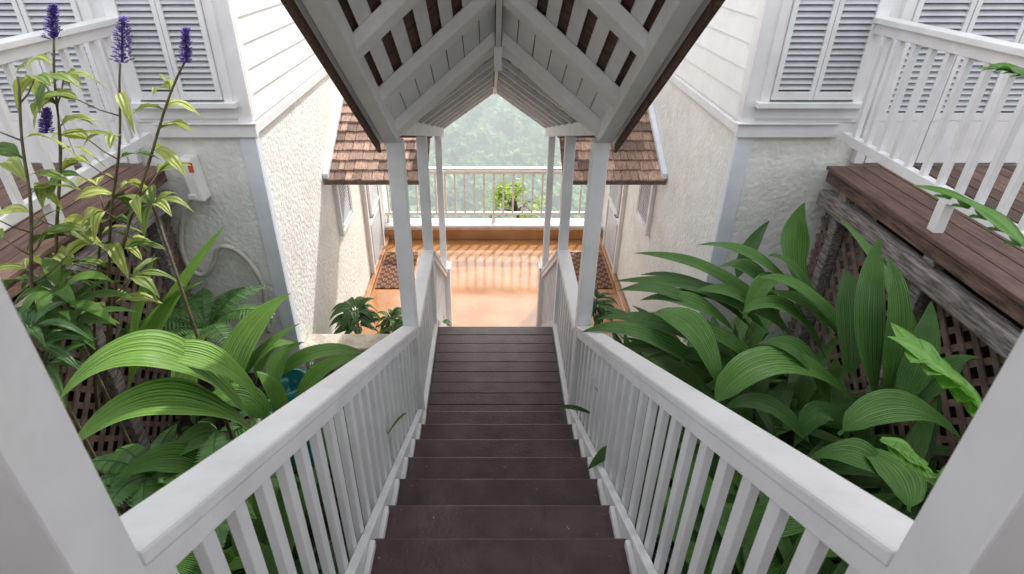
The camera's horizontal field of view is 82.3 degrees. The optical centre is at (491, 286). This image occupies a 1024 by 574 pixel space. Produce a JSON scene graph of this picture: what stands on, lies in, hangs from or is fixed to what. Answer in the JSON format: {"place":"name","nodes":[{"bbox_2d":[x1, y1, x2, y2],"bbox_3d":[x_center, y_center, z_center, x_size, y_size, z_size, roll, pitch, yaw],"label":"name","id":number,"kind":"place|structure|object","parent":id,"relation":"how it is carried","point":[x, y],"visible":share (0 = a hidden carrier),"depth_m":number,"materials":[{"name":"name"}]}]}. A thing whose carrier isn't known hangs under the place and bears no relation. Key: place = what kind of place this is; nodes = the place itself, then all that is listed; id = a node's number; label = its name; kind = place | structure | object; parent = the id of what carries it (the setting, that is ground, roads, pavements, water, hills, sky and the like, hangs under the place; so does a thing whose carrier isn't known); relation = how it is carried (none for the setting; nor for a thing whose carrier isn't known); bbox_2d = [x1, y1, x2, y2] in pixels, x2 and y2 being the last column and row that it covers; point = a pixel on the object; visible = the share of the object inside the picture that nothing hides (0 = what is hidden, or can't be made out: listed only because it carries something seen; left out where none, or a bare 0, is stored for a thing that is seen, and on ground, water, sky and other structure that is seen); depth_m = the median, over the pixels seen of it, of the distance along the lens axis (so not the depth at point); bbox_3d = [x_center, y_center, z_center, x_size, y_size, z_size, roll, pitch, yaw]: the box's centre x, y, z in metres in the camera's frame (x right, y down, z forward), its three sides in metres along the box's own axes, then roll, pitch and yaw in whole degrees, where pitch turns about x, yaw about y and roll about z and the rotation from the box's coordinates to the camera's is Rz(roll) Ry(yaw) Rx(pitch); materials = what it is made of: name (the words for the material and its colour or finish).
{"place":"outdoors","nodes":[
{"label":"outdoors","id":0,"kind":"place"},
{"bbox_2d":[91,371,878,573],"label":"garden soil","id":1,"kind":"structure","parent":0,"point":[186,421],"depth_m":4.88,"materials":[{"name":"brown soil"}]},
{"bbox_2d":[0,72,102,304],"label":"flowering plant","id":2,"kind":"object","parent":1,"relation":"on","point":[13,164],"visible":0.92,"depth_m":2.72,"materials":[{"name":"green plant"}]},
{"bbox_2d":[0,3,107,388],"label":"flowering plant","id":3,"kind":"object","parent":1,"relation":"on","point":[38,88],"visible":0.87,"depth_m":2.82,"materials":[{"name":"green plant"}]},
{"bbox_2d":[18,300,125,514],"bbox_3d":[-2.107,0.950,3.139,0.507,1.927,0.508,0,31,0],"label":"leafy shrub","id":4,"kind":"object","parent":1,"relation":"on","point":[29,317],"visible":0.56,"depth_m":2.73,"materials":[{"name":"green plant"}]},
{"bbox_2d":[0,279,147,573],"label":"newel post","id":5,"kind":"object","parent":1,"relation":"on","point":[59,514],"visible":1,"depth_m":0.75,"materials":[{"name":"white paint"}]},
{"bbox_2d":[14,257,138,444],"bbox_3d":[-2.164,0.789,3.418,0.591,2.017,0.575,0,31,0],"label":"leafy shrub","id":6,"kind":"object","parent":1,"relation":"on","point":[94,313],"visible":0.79,"depth_m":2.94,"materials":[{"name":"green plant"}]},
{"bbox_2d":[26,16,160,404],"bbox_3d":[-2.074,-0.218,3.190,0.816,2.281,0.348,0,31,0],"label":"flowering plant","id":7,"kind":"object","parent":1,"relation":"on","point":[115,252],"visible":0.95,"depth_m":2.96,"materials":[{"name":"green plant"}]},
{"bbox_2d":[48,170,155,409],"bbox_3d":[-2.234,0.087,3.484,0.749,1.639,0.356,-12,33,-19],"label":"flowering plant","id":8,"kind":"object","parent":1,"relation":"on","point":[89,191],"visible":0.62,"depth_m":3.20,"materials":[{"name":"green plant"}]},
{"bbox_2d":[0,166,205,450],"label":"side deck","id":9,"kind":"structure","parent":1,"relation":"on","point":[133,427],"depth_m":4.14,"materials":[{"name":"brown wood"}]},
{"bbox_2d":[0,17,152,230],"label":"deck railing","id":10,"kind":"object","parent":9,"relation":"on","point":[26,47],"visible":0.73,"depth_m":3.72,"materials":[{"name":"white paint"}]},
{"bbox_2d":[11,212,206,474],"bbox_3d":[-3.012,1.429,2.970,0.496,1.820,5.650,0,31,0],"label":"lattice panel","id":11,"kind":"object","parent":1,"relation":"on","point":[79,397],"visible":0.16,"depth_m":4.50,"materials":[{"name":"brown wood"}]},
{"bbox_2d":[38,26,203,397],"bbox_3d":[-1.945,-0.262,3.209,1.038,2.125,0.548,0,31,0],"label":"flowering plant","id":12,"kind":"object","parent":1,"relation":"on","point":[171,158],"visible":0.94,"depth_m":3.00,"materials":[{"name":"green plant"}]},
{"bbox_2d":[91,424,201,508],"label":"fern","id":13,"kind":"object","parent":1,"relation":"on","point":[138,488],"visible":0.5,"depth_m":2.39,"materials":[{"name":"green plant"}]},
{"bbox_2d":[115,184,233,439],"bbox_3d":[-1.809,0.516,3.687,0.391,2.344,0.306,8,32,13],"label":"leafy shrub","id":14,"kind":"object","parent":1,"relation":"on","point":[149,194],"visible":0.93,"depth_m":3.15,"materials":[{"name":"green plant"}]},
{"bbox_2d":[112,285,274,343],"bbox_3d":[-2.284,0.254,4.693,1.140,0.247,0.922,0,31,0],"label":"fern","id":15,"kind":"object","parent":1,"relation":"on","point":[198,307],"visible":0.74,"depth_m":4.76,"materials":[{"name":"green plant"}]},
{"bbox_2d":[60,329,328,573],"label":"palm grass","id":16,"kind":"object","parent":1,"relation":"on","point":[212,364],"visible":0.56,"depth_m":2.48,"materials":[{"name":"green plant"}]},
{"bbox_2d":[104,226,348,543],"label":"palm grass","id":17,"kind":"object","parent":1,"relation":"on","point":[241,340],"visible":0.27,"depth_m":3.58,"materials":[{"name":"green plant"}]},
{"bbox_2d":[163,430,299,547],"bbox_3d":[-1.031,0.781,2.249,0.570,0.128,0.580,0,31,0],"label":"fern","id":18,"kind":"object","parent":1,"relation":"on","point":[214,442],"visible":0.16,"depth_m":2.32,"materials":[{"name":"green plant"}]},
{"bbox_2d":[201,529,316,573],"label":"palm grass","id":19,"kind":"object","parent":1,"relation":"on","point":[269,559],"visible":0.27,"depth_m":3.02,"materials":[{"name":"green plant"}]},
{"bbox_2d":[271,368,319,499],"bbox_3d":[-1.309,1.061,4.021,0.280,1.066,0.280,0,31,0],"label":"glazed pot","id":20,"kind":"object","parent":1,"relation":"on","point":[290,381],"visible":0.12,"depth_m":3.86,"materials":[{"name":"teal ceramic"}]},
{"bbox_2d":[254,339,362,486],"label":"palm grass","id":21,"kind":"object","parent":1,"relation":"on","point":[279,365],"visible":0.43,"depth_m":3.63,"materials":[{"name":"green plant"}]},
{"bbox_2d":[116,360,672,573],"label":"ground cover","id":22,"kind":"object","parent":1,"relation":"on","point":[234,426],"visible":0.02,"depth_m":4.35,"materials":[{"name":"green plant"}]},
{"bbox_2d":[583,282,776,528],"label":"palm grass","id":23,"kind":"object","parent":1,"relation":"on","point":[703,355],"visible":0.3,"depth_m":3.93,"materials":[{"name":"green plant"}]},
{"bbox_2d":[594,202,871,486],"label":"palm grass","id":24,"kind":"object","parent":1,"relation":"on","point":[735,295],"visible":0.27,"depth_m":4.03,"materials":[{"name":"green plant"}]},
{"bbox_2d":[654,439,895,573],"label":"palm grass","id":25,"kind":"object","parent":1,"relation":"on","point":[794,528],"visible":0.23,"depth_m":3.12,"materials":[{"name":"green plant"}]},
{"bbox_2d":[633,290,934,573],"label":"palm grass","id":26,"kind":"object","parent":1,"relation":"on","point":[808,393],"visible":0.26,"depth_m":3.48,"materials":[{"name":"green plant"}]},
{"bbox_2d":[650,217,978,520],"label":"palm grass","id":27,"kind":"object","parent":1,"relation":"on","point":[857,319],"visible":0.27,"depth_m":3.26,"materials":[{"name":"green plant"}]},
{"bbox_2d":[724,391,941,573],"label":"palm grass","id":28,"kind":"object","parent":1,"relation":"on","point":[906,484],"visible":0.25,"depth_m":2.87,"materials":[{"name":"green plant"}]},
{"bbox_2d":[783,166,1023,393],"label":"side deck","id":29,"kind":"structure","parent":1,"relation":"on","point":[979,258],"depth_m":3.81,"materials":[{"name":"brown wood"}]},
{"bbox_2d":[840,17,1023,248],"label":"deck railing","id":30,"kind":"object","parent":29,"relation":"on","point":[970,48],"visible":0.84,"depth_m":3.61,"materials":[{"name":"white paint"}]},
{"bbox_2d":[786,211,1023,472],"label":"lattice panel","id":31,"kind":"object","parent":1,"relation":"on","point":[981,372],"visible":0.11,"depth_m":4.07,"materials":[{"name":"brown wood"}]},
{"bbox_2d":[880,63,1023,484],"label":"lobed leaf plant","id":32,"kind":"object","parent":1,"relation":"on","point":[924,354],"visible":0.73,"depth_m":1.71,"materials":[{"name":"green plant"}]},
{"bbox_2d":[884,330,1023,573],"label":"newel post","id":33,"kind":"object","parent":1,"relation":"on","point":[969,519],"visible":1,"depth_m":0.77,"materials":[{"name":"white paint"}]},
{"bbox_2d":[361,240,623,333],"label":"landing floor","id":34,"kind":"structure","parent":0,"point":[494,283],"depth_m":9.20,"materials":[{"name":"orange tile"}]},
{"bbox_2d":[375,252,417,288],"bbox_3d":[-1.530,-0.291,9.567,0.540,0.016,1.200,0,31,0],"label":"doormat","id":35,"kind":"object","parent":34,"relation":"on","point":[388,278],"visible":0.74,"depth_m":9.43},
{"bbox_2d":[352,228,628,333],"bbox_3d":[0.040,-0.146,9.141,3.860,0.206,3.220,0,31,0],"label":"landing floor border","id":36,"kind":"object","parent":34,"relation":"on","point":[497,233],"visible":0.67,"depth_m":10.43,"materials":[{"name":"orange wood"}]},
{"bbox_2d":[384,218,602,236],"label":"landing curb","id":37,"kind":"structure","parent":36,"relation":"on","point":[497,223],"depth_m":10.52,"materials":[{"name":"white paint"}]},
{"bbox_2d":[385,167,602,221],"bbox_3d":[0.040,-1.620,10.325,3.900,1.018,0.110,0,31,0],"label":"terrace railing","id":38,"kind":"object","parent":37,"relation":"on","point":[494,171],"visible":0.45,"depth_m":10.26,"materials":[{"name":"beige paint"}]},
{"bbox_2d":[345,320,657,573],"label":"staircase","id":39,"kind":"structure","parent":34,"relation":"on","point":[493,396],"depth_m":3.43,"materials":[{"name":"brown paint"}]},
{"bbox_2d":[120,326,417,573],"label":"stair railing","id":40,"kind":"object","parent":39,"relation":"attached to","point":[171,526],"visible":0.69,"depth_m":1.87,"materials":[{"name":"white paint"}]},
{"bbox_2d":[387,413,405,433],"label":"leaf sprig","id":41,"kind":"object","parent":40,"relation":"attached to","point":[398,419],"visible":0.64,"depth_m":3.40,"materials":[{"name":"green plant"}]},
{"bbox_2d":[415,250,433,388],"bbox_3d":[-0.620,0.424,5.401,0.120,1.050,1.318,0,31,0],"label":"stair railing","id":42,"kind":"object","parent":39,"relation":"attached to","point":[424,299],"visible":0.62,"depth_m":5.36,"materials":[{"name":"white paint"}]},
{"bbox_2d":[434,250,447,324],"bbox_3d":[-0.620,0.124,6.941,0.120,1.996,1.428,0,31,0],"label":"stair railing","id":43,"kind":"object","parent":39,"relation":"attached to","point":[441,272],"visible":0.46,"depth_m":6.91,"materials":[{"name":"white paint"}]},
{"bbox_2d":[541,250,556,324],"bbox_3d":[0.700,0.125,6.942,0.120,1.998,1.428,0,31,0],"label":"stair railing","id":44,"kind":"object","parent":39,"relation":"attached to","point":[548,271],"visible":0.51,"depth_m":6.93,"materials":[{"name":"white paint"}]},
{"bbox_2d":[557,250,577,394],"bbox_3d":[0.700,0.424,5.401,0.120,1.050,1.318,0,31,0],"label":"stair railing","id":45,"kind":"object","parent":39,"relation":"attached to","point":[568,294],"visible":0.52,"depth_m":5.35,"materials":[{"name":"white paint"}]},
{"bbox_2d":[575,326,913,573],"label":"stair railing","id":46,"kind":"object","parent":39,"relation":"attached to","point":[858,530],"visible":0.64,"depth_m":1.85,"materials":[{"name":"white paint"}]},
{"bbox_2d":[555,405,589,413],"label":"leaf sprig","id":47,"kind":"object","parent":46,"relation":"attached to","point":[577,408],"visible":0.84,"depth_m":4.13,"materials":[{"name":"green plant"}]},
{"bbox_2d":[588,437,631,469],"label":"leaf sprig","id":48,"kind":"object","parent":46,"relation":"attached to","point":[599,457],"visible":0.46,"depth_m":3.59,"materials":[{"name":"green plant"}]},
{"bbox_2d":[280,0,724,409],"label":"walkway roof","id":49,"kind":"structure","parent":34,"relation":"on","point":[600,73],"depth_m":3.27,"materials":[{"name":"white paint"}]},
{"bbox_2d":[570,252,612,288],"bbox_3d":[1.610,-0.291,9.567,0.540,0.016,1.200,0,31,0],"label":"doormat","id":50,"kind":"object","parent":34,"relation":"on","point":[602,281],"visible":0.45,"depth_m":9.49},
{"bbox_3d":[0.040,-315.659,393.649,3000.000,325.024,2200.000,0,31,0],"label":"hills","id":51,"kind":"structure","parent":0,"visible":0},
{"bbox_2d":[0,0,387,372],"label":"house","id":52,"kind":"structure","parent":51,"relation":"on","point":[256,88],"depth_m":5.01,"materials":[{"name":"paint"}]},
{"bbox_2d":[0,0,142,163],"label":"door","id":53,"kind":"structure","parent":52,"relation":"in","point":[17,17],"depth_m":4.38,"materials":[{"name":"white paint"}]},
{"bbox_2d":[101,0,238,118],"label":"window","id":54,"kind":"structure","parent":52,"relation":"in","point":[156,25],"depth_m":4.34,"materials":[{"name":"white paint"}]},
{"bbox_2d":[180,154,210,201],"bbox_3d":[-2.435,-0.889,4.793,0.142,0.370,0.162,0,31,0],"label":"utility box","id":55,"kind":"object","parent":52,"relation":"attached to","point":[196,184],"visible":0.96,"depth_m":4.76,"materials":[{"name":"white plastic"}]},
{"bbox_2d":[177,197,270,333],"bbox_3d":[-2.404,-0.164,5.245,0.689,1.403,0.048,0,31,0],"label":"conduit","id":56,"kind":"object","parent":52,"relation":"attached to","point":[218,249],"visible":0.91,"depth_m":5.16,"materials":[{"name":"grey plastic"}]},
{"bbox_2d":[333,185,353,235],"bbox_3d":[-1.884,-1.192,7.421,0.049,0.900,0.650,0,31,0],"label":"window","id":57,"kind":"structure","parent":52,"relation":"in","point":[342,193],"depth_m":7.41,"materials":[{"name":"white paint"}]},
{"bbox_2d":[361,185,384,274],"bbox_3d":[-1.859,-1.352,9.221,0.101,2.200,1.060,0,31,0],"label":"door","id":58,"kind":"structure","parent":52,"relation":"in","point":[371,198],"depth_m":9.22,"materials":[{"name":"white paint"}]},
{"bbox_2d":[322,92,429,184],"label":"shed roof","id":59,"kind":"structure","parent":52,"relation":"attached to","point":[354,156],"depth_m":6.78,"materials":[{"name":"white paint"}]},
{"bbox_2d":[388,87,586,217],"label":"forest","id":60,"kind":"object","parent":51,"relation":"on","point":[494,130],"visible":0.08,"depth_m":176.36,"materials":[{"name":"green plant"}]},
{"bbox_2d":[485,176,545,217],"bbox_3d":[0.427,-1.522,12.687,1.520,2.018,1.380,10,32,16],"label":"garden tree","id":61,"kind":"object","parent":51,"relation":"on","point":[507,195],"visible":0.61,"depth_m":12.41,"materials":[{"name":"green plant"}]},
{"bbox_2d":[602,0,1023,368],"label":"house","id":62,"kind":"structure","parent":51,"relation":"on","point":[757,104],"depth_m":4.75,"materials":[{"name":"paint"}]},
{"bbox_2d":[559,103,667,184],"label":"shed roof","id":63,"kind":"structure","parent":62,"relation":"attached to","point":[637,158],"depth_m":6.77,"materials":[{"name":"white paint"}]},
{"bbox_2d":[602,185,627,275],"bbox_3d":[1.939,-1.352,9.221,0.100,2.200,1.060,0,31,0],"label":"door","id":64,"kind":"structure","parent":62,"relation":"in","point":[617,194],"depth_m":9.22,"materials":[{"name":"white paint"}]},
{"bbox_2d":[635,185,656,235],"bbox_3d":[1.965,-1.192,7.421,0.049,0.900,0.650,0,31,0],"label":"window","id":65,"kind":"structure","parent":62,"relation":"in","point":[646,194],"depth_m":7.42,"materials":[{"name":"white paint"}]},
{"bbox_2d":[754,0,893,118],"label":"window","id":66,"kind":"structure","parent":62,"relation":"in","point":[823,54],"depth_m":4.34,"materials":[{"name":"white paint"}]},
{"bbox_2d":[850,0,1023,163],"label":"door","id":67,"kind":"structure","parent":62,"relation":"in","point":[997,19],"depth_m":4.44,"materials":[{"name":"white paint"}]},
{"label":"lower bed soil","id":68,"kind":"structure","parent":0,"visible":0},
{"bbox_2d":[303,334,389,370],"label":"retaining wall","id":69,"kind":"structure","parent":68,"relation":"on","point":[363,342],"depth_m":5.96,"materials":[{"name":"concrete"}]},
{"bbox_2d":[329,296,380,333],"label":"leafy shrub","id":70,"kind":"object","parent":68,"relation":"on","point":[349,318],"visible":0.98,"depth_m":6.56,"materials":[{"name":"green plant"}]},
{"bbox_2d":[375,307,402,333],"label":"leafy shrub","id":71,"kind":"object","parent":68,"relation":"on","point":[395,313],"visible":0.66,"depth_m":6.76,"materials":[{"name":"green plant"}]},
{"bbox_2d":[443,316,452,326],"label":"leafy shrub","id":72,"kind":"object","parent":68,"relation":"on","point":[446,321],"visible":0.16,"depth_m":7.37,"materials":[{"name":"green plant"}]},
{"bbox_2d":[592,287,618,325],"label":"leafy shrub","id":73,"kind":"object","parent":68,"relation":"on","point":[601,311],"visible":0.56,"depth_m":6.70,"materials":[{"name":"green plant"}]},
{"bbox_2d":[605,334,686,345],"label":"retaining wall","id":74,"kind":"structure","parent":68,"relation":"on","point":[679,337],"depth_m":6.01,"materials":[{"name":"stone"}]}
]}

